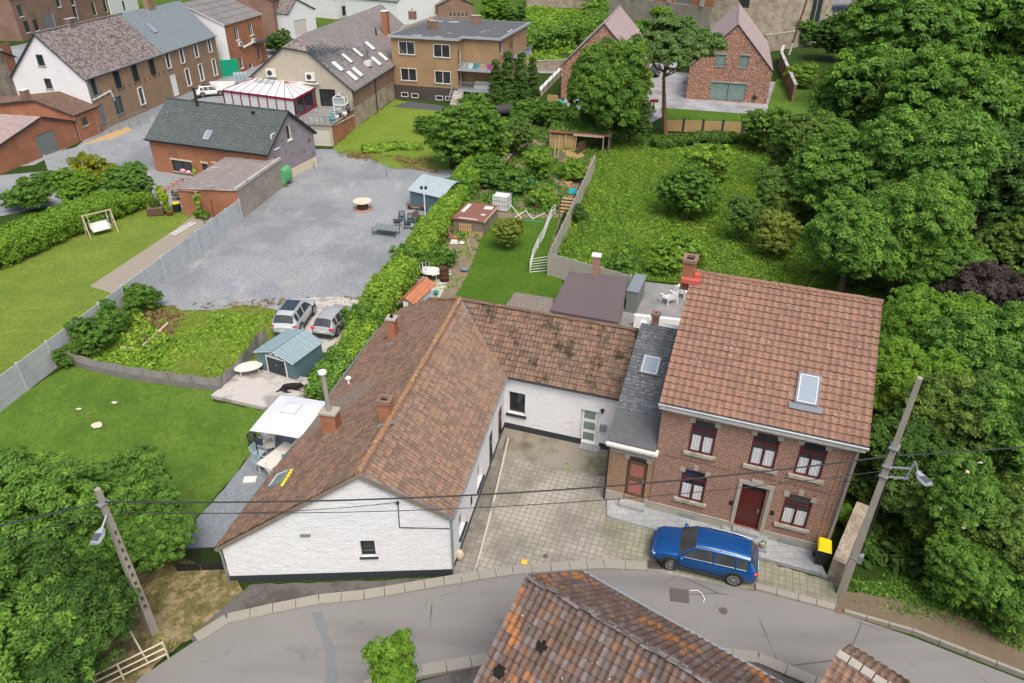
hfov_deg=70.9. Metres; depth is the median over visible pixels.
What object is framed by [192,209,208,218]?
garden plant
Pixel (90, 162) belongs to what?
yellow shrub
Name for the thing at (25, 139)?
garage
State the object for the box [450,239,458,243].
clutter item
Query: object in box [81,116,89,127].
window
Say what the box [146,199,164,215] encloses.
planter box
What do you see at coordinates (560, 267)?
garden wall
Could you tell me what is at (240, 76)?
wrapped tank
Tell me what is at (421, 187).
floodlight pole
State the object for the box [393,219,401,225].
garden chair
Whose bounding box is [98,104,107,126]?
door
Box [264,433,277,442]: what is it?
garden chair
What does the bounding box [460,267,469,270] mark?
metal basin
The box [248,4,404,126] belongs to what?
rendered building
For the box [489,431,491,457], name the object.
door
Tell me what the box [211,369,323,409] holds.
concrete slab
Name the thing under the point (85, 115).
brick shed
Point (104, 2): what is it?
window
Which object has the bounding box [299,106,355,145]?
garage block
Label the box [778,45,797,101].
boundary wall
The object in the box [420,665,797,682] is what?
road side
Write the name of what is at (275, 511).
overhead cable
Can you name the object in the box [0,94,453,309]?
gravel yard
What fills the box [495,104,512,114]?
grey tank
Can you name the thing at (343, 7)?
window
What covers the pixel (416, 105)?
gravel bed
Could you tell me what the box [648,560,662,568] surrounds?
drain grate
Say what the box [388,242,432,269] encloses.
hedge bush
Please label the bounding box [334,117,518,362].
hedge
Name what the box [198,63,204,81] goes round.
window
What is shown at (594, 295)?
flat roof extension
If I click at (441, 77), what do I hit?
window
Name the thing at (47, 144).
garage door
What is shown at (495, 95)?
conifer
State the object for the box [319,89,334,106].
window
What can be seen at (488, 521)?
pavement edge
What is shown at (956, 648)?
kerb
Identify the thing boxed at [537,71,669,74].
lane
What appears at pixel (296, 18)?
white garage
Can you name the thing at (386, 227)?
yard table
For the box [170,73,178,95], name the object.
door
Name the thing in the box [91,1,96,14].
window
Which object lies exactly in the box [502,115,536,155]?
shrub
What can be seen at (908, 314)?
tree
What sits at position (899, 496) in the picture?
shrub
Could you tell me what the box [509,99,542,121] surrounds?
shrub
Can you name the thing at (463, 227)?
pallet
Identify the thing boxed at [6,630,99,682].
tree
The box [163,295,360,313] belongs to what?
yard weeds
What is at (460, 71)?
window
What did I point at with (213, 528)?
gravel path
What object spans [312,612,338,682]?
road patch
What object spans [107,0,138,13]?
white house
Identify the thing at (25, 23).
window
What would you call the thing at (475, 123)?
round tree
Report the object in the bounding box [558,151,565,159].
board gate
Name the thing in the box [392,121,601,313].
garden soil
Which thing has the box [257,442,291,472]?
garden table
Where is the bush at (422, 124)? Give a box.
[412,115,431,132]
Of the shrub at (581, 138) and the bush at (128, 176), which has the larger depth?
the shrub at (581, 138)
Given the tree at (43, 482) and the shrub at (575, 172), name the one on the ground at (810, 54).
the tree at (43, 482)
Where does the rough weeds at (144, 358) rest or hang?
on the rough plot
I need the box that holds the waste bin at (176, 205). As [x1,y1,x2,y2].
[171,201,181,212]
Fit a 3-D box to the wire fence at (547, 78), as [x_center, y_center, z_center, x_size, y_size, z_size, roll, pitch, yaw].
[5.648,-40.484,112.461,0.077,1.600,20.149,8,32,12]
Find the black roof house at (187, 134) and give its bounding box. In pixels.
[143,88,317,176]
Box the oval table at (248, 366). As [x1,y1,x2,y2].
[234,361,262,377]
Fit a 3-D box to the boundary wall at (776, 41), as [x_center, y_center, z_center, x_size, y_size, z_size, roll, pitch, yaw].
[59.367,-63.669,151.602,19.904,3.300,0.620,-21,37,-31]
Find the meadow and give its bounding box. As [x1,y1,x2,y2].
[558,133,916,299]
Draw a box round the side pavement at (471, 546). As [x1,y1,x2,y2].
[455,433,504,573]
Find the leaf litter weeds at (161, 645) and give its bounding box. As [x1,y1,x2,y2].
[132,561,199,658]
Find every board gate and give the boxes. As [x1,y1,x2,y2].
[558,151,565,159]
[577,137,588,154]
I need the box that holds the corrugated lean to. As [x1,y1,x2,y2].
[506,292,553,312]
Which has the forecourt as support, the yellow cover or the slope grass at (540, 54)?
the yellow cover
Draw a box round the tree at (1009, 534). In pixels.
[950,468,1023,572]
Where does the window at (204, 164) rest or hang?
in the black roof house at (187, 134)
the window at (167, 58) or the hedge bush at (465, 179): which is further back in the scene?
the window at (167, 58)
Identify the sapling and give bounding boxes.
[725,193,766,240]
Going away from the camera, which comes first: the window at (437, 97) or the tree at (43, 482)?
the tree at (43, 482)
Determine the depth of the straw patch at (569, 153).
85.94 m
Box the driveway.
[564,62,676,122]
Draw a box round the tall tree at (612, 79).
[565,34,654,145]
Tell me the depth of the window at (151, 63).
103.66 m
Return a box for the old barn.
[473,569,784,682]
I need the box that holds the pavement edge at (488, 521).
[460,438,508,574]
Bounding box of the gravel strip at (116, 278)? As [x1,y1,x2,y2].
[91,216,210,292]
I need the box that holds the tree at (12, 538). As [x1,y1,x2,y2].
[0,528,31,551]
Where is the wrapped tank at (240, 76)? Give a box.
[233,72,246,83]
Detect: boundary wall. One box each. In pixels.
[526,59,565,70]
[536,68,561,99]
[764,30,815,50]
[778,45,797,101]
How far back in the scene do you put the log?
50.26 m
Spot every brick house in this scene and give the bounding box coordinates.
[183,0,269,71]
[561,5,649,97]
[648,253,883,552]
[686,2,772,103]
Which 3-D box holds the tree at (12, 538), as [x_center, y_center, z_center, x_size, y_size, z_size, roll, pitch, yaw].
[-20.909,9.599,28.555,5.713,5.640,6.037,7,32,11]
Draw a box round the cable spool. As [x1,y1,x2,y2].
[353,197,372,212]
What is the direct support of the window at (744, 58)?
in the new brick house at (740, 69)
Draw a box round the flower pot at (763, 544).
[760,540,767,548]
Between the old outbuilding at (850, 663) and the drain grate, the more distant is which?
the drain grate
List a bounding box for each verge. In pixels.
[89,551,242,682]
[603,514,839,602]
[834,591,1023,670]
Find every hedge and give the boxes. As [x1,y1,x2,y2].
[0,188,152,266]
[300,343,352,400]
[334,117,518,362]
[511,103,583,121]
[527,8,609,50]
[648,129,761,148]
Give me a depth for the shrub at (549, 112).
95.27 m
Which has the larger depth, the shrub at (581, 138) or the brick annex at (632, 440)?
the shrub at (581, 138)
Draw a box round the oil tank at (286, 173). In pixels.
[280,165,292,186]
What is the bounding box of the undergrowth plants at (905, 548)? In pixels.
[853,464,1006,581]
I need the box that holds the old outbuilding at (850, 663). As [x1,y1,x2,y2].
[820,643,910,682]
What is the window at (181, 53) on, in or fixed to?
in the row house at (180, 35)
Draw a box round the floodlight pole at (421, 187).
[420,186,426,214]
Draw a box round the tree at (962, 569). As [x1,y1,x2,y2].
[920,526,1018,609]
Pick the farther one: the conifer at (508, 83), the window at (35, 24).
the window at (35, 24)
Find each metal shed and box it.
[253,328,323,379]
[407,174,460,208]
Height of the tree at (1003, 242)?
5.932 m
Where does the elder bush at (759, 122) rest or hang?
on the meadow
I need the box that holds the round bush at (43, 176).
[30,170,54,189]
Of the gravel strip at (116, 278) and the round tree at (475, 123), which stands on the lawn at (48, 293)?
the gravel strip at (116, 278)
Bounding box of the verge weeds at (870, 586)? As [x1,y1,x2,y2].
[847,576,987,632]
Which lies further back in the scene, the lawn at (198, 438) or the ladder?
the ladder
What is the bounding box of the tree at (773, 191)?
[753,165,814,223]
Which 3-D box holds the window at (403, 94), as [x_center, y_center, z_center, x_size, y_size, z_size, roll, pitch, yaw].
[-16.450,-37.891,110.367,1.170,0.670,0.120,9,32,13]
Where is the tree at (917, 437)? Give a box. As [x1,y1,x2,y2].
[856,408,959,494]
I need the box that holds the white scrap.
[461,204,471,211]
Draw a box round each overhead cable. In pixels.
[0,502,98,525]
[0,517,102,546]
[1,513,100,539]
[105,456,887,502]
[109,471,881,513]
[116,502,395,513]
[895,447,1023,455]
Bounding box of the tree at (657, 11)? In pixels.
[649,5,673,18]
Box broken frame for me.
[510,204,545,221]
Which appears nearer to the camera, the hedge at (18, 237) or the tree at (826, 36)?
the hedge at (18, 237)
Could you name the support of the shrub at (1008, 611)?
on the ground at (810, 54)
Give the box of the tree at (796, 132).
[766,109,852,167]
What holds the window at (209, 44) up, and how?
in the row house at (180, 35)
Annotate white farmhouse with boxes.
[214,296,507,582]
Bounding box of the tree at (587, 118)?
[578,107,602,125]
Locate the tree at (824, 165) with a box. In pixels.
[783,120,907,211]
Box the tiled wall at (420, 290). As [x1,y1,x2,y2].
[397,277,435,306]
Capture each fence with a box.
[0,199,242,411]
[43,138,111,172]
[44,159,71,173]
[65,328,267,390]
[96,109,148,134]
[530,204,555,271]
[534,65,560,91]
[662,118,743,133]
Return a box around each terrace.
[0,0,110,40]
[621,282,686,326]
[670,72,774,112]
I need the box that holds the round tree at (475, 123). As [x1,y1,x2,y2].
[422,92,507,161]
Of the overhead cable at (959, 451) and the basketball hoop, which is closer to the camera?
the overhead cable at (959, 451)
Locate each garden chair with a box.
[246,431,262,449]
[248,442,267,456]
[251,452,265,472]
[263,434,275,454]
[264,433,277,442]
[265,462,274,474]
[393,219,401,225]
[398,211,404,221]
[404,221,410,229]
[407,213,413,220]
[419,261,428,272]
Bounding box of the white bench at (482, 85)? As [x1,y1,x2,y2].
[474,81,489,88]
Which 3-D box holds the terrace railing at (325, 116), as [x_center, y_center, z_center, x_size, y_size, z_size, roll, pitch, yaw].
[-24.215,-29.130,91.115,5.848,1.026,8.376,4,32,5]
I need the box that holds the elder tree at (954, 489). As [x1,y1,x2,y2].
[903,444,1023,560]
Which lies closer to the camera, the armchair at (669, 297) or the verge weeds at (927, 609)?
the verge weeds at (927, 609)
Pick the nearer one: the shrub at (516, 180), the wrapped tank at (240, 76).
the shrub at (516, 180)
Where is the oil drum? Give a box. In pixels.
[432,266,448,281]
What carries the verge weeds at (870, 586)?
on the verge at (989, 646)
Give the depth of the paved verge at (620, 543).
32.85 m
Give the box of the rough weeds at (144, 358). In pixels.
[76,310,173,370]
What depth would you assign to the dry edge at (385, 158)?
84.91 m
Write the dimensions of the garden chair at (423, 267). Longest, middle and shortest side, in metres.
0.877 x 0.708 x 0.617 m
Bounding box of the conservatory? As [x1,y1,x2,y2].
[222,78,317,117]
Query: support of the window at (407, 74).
in the apartment block at (432, 55)
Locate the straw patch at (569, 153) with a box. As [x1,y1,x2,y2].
[561,145,584,185]
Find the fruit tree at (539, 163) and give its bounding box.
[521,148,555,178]
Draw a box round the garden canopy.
[250,395,324,453]
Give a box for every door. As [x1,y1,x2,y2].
[35,130,58,156]
[42,13,55,28]
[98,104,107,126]
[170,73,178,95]
[265,355,287,377]
[293,19,306,35]
[313,129,331,145]
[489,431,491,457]
[498,404,501,435]
[579,409,598,442]
[624,453,651,497]
[734,484,766,528]
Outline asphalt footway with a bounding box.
[190,578,443,640]
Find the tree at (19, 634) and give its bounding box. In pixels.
[0,551,106,682]
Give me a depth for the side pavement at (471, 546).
35.13 m
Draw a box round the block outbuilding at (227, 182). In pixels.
[175,157,282,217]
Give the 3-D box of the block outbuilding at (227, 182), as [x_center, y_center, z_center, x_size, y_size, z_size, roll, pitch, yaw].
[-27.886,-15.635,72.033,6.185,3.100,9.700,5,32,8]
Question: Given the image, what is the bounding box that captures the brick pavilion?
[435,0,473,18]
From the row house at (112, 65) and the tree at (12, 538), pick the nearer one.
the tree at (12, 538)
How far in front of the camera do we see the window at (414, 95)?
110.04 m
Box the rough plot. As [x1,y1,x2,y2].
[75,304,277,382]
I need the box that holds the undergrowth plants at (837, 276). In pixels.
[759,65,1007,309]
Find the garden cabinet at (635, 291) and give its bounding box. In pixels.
[625,273,646,312]
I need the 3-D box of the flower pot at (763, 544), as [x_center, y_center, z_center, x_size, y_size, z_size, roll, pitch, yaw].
[11.691,9.430,33.442,0.340,0.426,0.332,0,31,0]
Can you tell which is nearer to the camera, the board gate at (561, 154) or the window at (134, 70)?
the board gate at (561, 154)
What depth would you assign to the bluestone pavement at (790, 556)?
34.83 m
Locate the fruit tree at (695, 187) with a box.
[656,161,726,218]
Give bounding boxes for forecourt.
[476,457,837,607]
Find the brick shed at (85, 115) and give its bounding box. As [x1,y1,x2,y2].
[0,88,103,141]
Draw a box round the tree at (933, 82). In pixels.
[880,41,1023,130]
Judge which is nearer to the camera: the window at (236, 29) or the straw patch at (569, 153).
the straw patch at (569, 153)
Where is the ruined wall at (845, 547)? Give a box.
[827,502,868,583]
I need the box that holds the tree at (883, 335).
[876,325,923,368]
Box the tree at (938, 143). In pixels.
[860,103,1010,204]
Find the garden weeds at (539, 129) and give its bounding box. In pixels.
[439,121,597,247]
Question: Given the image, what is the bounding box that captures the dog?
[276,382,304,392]
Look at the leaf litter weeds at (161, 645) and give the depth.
29.86 m
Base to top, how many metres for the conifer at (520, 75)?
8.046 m
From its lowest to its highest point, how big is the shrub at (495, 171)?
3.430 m
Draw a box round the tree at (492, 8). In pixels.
[479,0,510,20]
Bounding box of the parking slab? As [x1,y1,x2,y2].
[303,296,358,352]
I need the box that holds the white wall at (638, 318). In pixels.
[633,313,680,327]
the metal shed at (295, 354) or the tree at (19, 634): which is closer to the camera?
the tree at (19, 634)
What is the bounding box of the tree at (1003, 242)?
[971,214,1023,272]
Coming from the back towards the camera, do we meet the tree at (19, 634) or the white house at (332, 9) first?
the white house at (332, 9)
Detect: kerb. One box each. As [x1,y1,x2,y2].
[193,559,646,642]
[363,648,821,682]
[755,583,834,610]
[844,609,1023,678]
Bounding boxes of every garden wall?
[547,155,595,274]
[547,252,631,297]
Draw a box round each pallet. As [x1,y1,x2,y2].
[459,223,471,235]
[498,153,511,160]
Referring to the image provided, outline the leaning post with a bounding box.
[129,630,147,661]
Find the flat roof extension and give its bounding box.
[550,252,627,324]
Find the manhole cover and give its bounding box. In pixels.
[670,588,688,602]
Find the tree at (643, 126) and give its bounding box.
[610,100,655,144]
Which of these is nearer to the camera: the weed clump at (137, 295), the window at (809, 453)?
the window at (809, 453)
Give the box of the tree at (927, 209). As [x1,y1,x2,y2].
[856,171,976,295]
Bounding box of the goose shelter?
[548,123,614,149]
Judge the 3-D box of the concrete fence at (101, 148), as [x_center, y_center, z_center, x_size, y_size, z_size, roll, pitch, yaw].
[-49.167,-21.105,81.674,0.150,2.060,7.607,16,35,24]
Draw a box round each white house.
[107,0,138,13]
[300,0,346,18]
[345,0,439,24]
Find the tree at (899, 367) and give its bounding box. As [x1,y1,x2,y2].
[871,335,971,425]
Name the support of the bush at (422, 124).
on the backyard lawn at (388, 122)
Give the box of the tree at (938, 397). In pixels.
[894,368,1023,468]
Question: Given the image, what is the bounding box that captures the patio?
[151,189,182,210]
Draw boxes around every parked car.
[195,84,223,96]
[271,298,315,333]
[310,304,351,336]
[650,64,660,76]
[650,523,758,585]
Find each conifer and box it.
[486,59,506,104]
[501,50,519,104]
[511,51,532,103]
[522,57,541,101]
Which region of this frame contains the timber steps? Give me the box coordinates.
[557,197,574,213]
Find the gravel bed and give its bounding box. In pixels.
[392,101,450,110]
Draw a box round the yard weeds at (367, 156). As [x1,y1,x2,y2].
[339,151,437,172]
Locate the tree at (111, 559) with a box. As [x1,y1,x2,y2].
[91,537,127,584]
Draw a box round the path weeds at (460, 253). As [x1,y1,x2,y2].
[402,234,480,296]
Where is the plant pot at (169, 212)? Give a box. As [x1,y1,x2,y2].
[164,205,172,215]
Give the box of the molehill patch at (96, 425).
[91,422,101,427]
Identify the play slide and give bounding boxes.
[547,94,568,107]
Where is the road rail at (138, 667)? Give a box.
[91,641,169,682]
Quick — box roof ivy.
[549,120,620,134]
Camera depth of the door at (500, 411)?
40.52 m
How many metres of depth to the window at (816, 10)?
167.43 m
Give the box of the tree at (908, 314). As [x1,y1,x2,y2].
[880,282,994,354]
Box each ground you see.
[0,34,1023,682]
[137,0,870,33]
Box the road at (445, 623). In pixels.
[135,570,1023,682]
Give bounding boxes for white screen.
[209,81,234,88]
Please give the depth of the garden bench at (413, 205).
70.65 m
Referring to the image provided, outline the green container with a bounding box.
[219,58,238,76]
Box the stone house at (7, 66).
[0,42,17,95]
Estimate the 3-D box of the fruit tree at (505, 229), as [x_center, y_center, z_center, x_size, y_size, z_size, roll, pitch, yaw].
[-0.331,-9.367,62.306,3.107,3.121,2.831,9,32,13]
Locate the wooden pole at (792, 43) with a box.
[788,0,807,54]
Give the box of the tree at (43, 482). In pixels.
[0,444,112,568]
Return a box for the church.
[601,0,832,34]
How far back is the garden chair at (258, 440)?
39.82 m
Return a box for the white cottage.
[461,298,638,453]
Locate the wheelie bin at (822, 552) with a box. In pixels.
[812,537,831,565]
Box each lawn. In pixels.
[0,206,196,374]
[0,364,265,567]
[333,99,451,169]
[455,217,562,304]
[661,108,746,127]
[768,79,813,114]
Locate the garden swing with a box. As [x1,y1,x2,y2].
[81,209,118,238]
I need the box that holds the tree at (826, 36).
[809,11,864,61]
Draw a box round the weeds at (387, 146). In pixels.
[360,140,424,153]
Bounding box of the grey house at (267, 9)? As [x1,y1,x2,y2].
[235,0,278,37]
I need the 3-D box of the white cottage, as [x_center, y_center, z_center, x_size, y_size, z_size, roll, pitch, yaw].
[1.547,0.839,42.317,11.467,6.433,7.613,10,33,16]
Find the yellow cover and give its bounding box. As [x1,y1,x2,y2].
[521,559,527,564]
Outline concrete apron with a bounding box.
[502,428,609,476]
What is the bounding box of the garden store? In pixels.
[451,202,498,234]
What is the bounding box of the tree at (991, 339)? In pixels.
[913,300,1023,387]
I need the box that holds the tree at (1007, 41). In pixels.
[958,0,1023,69]
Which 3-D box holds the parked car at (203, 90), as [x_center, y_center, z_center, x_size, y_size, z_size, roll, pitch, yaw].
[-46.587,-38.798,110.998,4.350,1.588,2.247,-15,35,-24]
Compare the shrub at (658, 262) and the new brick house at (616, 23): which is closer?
the shrub at (658, 262)
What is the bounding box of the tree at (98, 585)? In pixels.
[0,533,140,681]
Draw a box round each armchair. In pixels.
[660,290,678,305]
[673,284,686,299]
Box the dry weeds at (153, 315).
[120,307,185,341]
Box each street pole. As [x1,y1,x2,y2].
[89,487,158,636]
[836,376,932,596]
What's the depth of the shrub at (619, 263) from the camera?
57.12 m
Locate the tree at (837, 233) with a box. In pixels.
[800,187,909,292]
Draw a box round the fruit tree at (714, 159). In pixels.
[678,142,733,185]
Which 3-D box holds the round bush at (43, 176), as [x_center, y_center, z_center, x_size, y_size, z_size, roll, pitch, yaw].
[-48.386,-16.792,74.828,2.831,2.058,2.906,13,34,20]
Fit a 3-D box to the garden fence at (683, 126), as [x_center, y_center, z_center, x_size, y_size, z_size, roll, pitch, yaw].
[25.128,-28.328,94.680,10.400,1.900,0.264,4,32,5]
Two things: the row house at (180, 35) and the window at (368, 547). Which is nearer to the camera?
the window at (368, 547)
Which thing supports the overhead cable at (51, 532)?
attached to the street pole at (149, 621)
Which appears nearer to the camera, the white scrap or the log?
the log
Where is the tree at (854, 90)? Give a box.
[807,42,918,133]
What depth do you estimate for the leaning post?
28.54 m
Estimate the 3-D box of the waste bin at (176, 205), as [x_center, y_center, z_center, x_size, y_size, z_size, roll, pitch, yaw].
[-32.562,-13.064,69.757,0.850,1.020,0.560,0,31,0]
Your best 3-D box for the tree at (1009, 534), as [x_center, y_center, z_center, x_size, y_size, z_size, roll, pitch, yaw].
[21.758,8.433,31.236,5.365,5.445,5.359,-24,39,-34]
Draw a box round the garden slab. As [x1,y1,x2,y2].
[431,270,451,296]
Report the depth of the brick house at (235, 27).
125.16 m
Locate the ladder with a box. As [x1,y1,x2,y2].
[170,222,195,235]
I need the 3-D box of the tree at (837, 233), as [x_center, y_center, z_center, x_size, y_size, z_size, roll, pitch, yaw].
[25.515,-6.960,54.075,8.552,7.990,8.093,-17,36,-26]
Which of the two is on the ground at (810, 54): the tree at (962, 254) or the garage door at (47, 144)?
the tree at (962, 254)
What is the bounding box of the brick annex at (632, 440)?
[603,310,677,512]
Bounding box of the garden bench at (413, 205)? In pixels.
[406,203,433,209]
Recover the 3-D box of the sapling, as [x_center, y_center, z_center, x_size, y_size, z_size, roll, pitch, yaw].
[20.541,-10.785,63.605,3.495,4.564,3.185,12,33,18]
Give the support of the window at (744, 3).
in the church
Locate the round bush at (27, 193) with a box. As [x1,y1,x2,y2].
[0,176,52,209]
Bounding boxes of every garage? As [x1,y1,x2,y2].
[0,114,78,174]
[276,0,316,39]
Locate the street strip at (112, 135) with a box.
[83,126,130,144]
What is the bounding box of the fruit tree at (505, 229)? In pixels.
[489,216,525,248]
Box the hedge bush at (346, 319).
[340,303,385,329]
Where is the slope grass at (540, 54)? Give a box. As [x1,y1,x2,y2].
[522,5,580,60]
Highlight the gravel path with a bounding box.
[175,433,295,550]
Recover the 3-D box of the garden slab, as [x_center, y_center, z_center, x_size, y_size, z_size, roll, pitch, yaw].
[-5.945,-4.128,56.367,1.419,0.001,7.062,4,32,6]
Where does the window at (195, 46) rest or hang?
in the row house at (180, 35)
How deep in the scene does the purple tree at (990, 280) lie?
46.21 m
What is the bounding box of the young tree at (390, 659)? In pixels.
[360,627,418,682]
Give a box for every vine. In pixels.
[154,185,169,210]
[192,193,202,216]
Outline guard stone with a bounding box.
[456,549,463,559]
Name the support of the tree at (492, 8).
on the ground at (810, 54)
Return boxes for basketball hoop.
[650,99,658,116]
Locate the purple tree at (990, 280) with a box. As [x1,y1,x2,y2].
[933,259,1023,311]
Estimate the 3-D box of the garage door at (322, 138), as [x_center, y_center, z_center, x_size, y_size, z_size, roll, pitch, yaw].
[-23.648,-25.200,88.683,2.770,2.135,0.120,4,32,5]
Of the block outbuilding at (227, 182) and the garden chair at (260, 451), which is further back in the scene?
the block outbuilding at (227, 182)
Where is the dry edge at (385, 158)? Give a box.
[343,149,437,169]
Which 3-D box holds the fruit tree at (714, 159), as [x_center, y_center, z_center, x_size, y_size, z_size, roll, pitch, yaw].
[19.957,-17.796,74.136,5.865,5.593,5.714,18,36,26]
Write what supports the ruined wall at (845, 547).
on the ground at (810, 54)
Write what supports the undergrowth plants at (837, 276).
on the ground at (810, 54)
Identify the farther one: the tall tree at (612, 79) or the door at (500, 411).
the tall tree at (612, 79)
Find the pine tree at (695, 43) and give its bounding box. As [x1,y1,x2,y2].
[631,11,727,134]
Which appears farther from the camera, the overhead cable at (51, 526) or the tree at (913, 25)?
the tree at (913, 25)
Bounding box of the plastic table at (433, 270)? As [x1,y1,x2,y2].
[420,266,438,280]
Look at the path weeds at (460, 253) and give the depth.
61.18 m
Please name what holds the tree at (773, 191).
on the meadow
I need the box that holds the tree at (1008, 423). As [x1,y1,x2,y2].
[958,379,1023,477]
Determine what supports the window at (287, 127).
in the black roof house at (187, 134)
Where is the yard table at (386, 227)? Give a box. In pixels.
[372,223,399,237]
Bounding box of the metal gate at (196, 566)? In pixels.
[171,547,228,571]
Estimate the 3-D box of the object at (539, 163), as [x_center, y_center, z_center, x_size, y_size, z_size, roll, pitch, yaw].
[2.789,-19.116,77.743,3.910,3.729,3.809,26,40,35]
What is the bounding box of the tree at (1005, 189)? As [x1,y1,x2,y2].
[969,121,1023,238]
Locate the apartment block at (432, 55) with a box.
[387,9,531,105]
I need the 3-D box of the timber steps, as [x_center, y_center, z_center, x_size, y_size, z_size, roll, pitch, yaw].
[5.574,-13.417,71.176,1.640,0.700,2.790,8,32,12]
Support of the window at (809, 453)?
in the brick house at (762, 375)
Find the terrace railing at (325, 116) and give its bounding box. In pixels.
[295,100,352,124]
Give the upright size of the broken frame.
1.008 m
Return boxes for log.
[142,322,168,346]
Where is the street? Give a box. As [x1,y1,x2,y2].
[0,43,276,166]
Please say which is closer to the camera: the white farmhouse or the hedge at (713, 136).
the white farmhouse
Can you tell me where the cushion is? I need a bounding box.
[243,476,257,482]
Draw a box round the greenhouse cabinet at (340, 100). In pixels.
[332,92,347,112]
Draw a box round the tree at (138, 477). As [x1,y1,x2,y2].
[77,444,181,561]
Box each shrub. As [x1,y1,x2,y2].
[65,151,117,181]
[265,28,293,50]
[427,246,458,267]
[468,155,507,186]
[492,128,513,157]
[496,167,534,192]
[501,4,529,21]
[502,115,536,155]
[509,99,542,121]
[525,183,559,207]
[531,101,572,125]
[559,159,587,179]
[562,203,589,221]
[570,134,596,144]
[579,0,610,17]
[604,251,641,277]
[633,18,652,29]
[642,240,686,273]
[661,230,707,264]
[671,16,695,42]
[754,208,803,256]
[783,61,819,85]
[794,19,817,46]
[837,503,852,527]
[847,461,881,509]
[876,457,940,526]
[963,559,1023,640]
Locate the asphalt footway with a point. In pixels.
(252, 595)
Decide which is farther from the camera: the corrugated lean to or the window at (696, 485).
the corrugated lean to
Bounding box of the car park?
[830,0,850,16]
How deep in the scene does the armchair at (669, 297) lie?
54.23 m
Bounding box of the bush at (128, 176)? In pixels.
[99,160,156,194]
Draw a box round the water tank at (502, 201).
[492,191,511,212]
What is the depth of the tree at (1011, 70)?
71.23 m
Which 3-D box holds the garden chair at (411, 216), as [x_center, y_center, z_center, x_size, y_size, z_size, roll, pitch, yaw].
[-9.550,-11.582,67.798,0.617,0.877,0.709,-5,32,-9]
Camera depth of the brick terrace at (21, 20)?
157.41 m
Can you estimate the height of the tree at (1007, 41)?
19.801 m
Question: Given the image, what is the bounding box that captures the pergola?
[161,177,198,209]
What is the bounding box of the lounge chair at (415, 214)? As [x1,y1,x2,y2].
[412,210,422,222]
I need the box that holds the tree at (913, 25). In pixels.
[834,0,997,61]
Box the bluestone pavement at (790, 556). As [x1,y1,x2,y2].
[607,498,827,579]
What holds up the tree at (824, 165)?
on the meadow
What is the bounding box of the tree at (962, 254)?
[923,235,997,286]
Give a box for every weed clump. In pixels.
[51,345,75,367]
[62,316,117,355]
[89,298,132,333]
[121,282,164,311]
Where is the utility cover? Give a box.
[720,607,726,613]
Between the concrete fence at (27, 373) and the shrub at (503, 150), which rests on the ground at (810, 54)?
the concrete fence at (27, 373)
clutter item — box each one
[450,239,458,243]
[567,188,576,193]
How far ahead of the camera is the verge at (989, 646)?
30.30 m
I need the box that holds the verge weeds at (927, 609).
[906,602,945,623]
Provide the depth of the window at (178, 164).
78.91 m
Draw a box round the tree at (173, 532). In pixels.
[105,480,199,572]
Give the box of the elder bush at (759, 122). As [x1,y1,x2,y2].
[740,106,791,152]
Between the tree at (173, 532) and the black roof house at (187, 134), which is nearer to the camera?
the tree at (173, 532)
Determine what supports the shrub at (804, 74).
on the side lawn at (779, 98)
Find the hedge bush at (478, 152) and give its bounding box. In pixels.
[466,143,494,166]
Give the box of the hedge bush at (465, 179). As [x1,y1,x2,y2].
[445,174,478,200]
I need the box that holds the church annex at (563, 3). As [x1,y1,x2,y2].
[527,0,596,7]
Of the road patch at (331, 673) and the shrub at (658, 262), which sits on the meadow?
the shrub at (658, 262)
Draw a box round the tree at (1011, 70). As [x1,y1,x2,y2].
[985,57,1023,125]
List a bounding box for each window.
[16,5,24,17]
[23,21,30,33]
[32,19,39,30]
[35,54,45,66]
[43,78,53,89]
[56,0,60,7]
[72,6,78,18]
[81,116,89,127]
[89,78,99,97]
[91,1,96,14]
[102,0,107,12]
[112,71,122,89]
[112,94,125,115]
[130,64,139,82]
[137,86,146,105]
[148,59,156,76]
[164,53,171,69]
[170,158,193,174]
[178,48,185,63]
[184,68,191,86]
[193,44,199,58]
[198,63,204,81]
[200,161,207,169]
[206,39,212,52]
[211,58,217,76]
[234,28,238,40]
[239,57,243,68]
[248,23,253,36]
[286,125,292,141]
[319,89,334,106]
[342,6,345,15]
[360,540,378,559]
[398,41,415,55]
[400,68,416,81]
[401,92,407,96]
[411,93,418,97]
[433,44,450,58]
[434,71,451,84]
[436,95,442,99]
[458,50,460,65]
[459,71,460,86]
[459,509,467,541]
[477,459,484,493]
[506,391,526,418]
[673,465,710,507]
[674,0,689,4]
[683,417,720,460]
[709,81,747,100]
[714,53,726,66]
[738,0,749,7]
[738,54,750,68]
[742,430,784,474]
[774,490,816,533]
[788,440,832,484]
[809,0,823,24]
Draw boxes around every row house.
[9,13,171,128]
[121,0,221,97]
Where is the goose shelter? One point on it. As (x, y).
(567, 140)
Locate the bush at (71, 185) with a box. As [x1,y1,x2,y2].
[48,167,103,202]
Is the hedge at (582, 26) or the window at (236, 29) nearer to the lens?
the window at (236, 29)

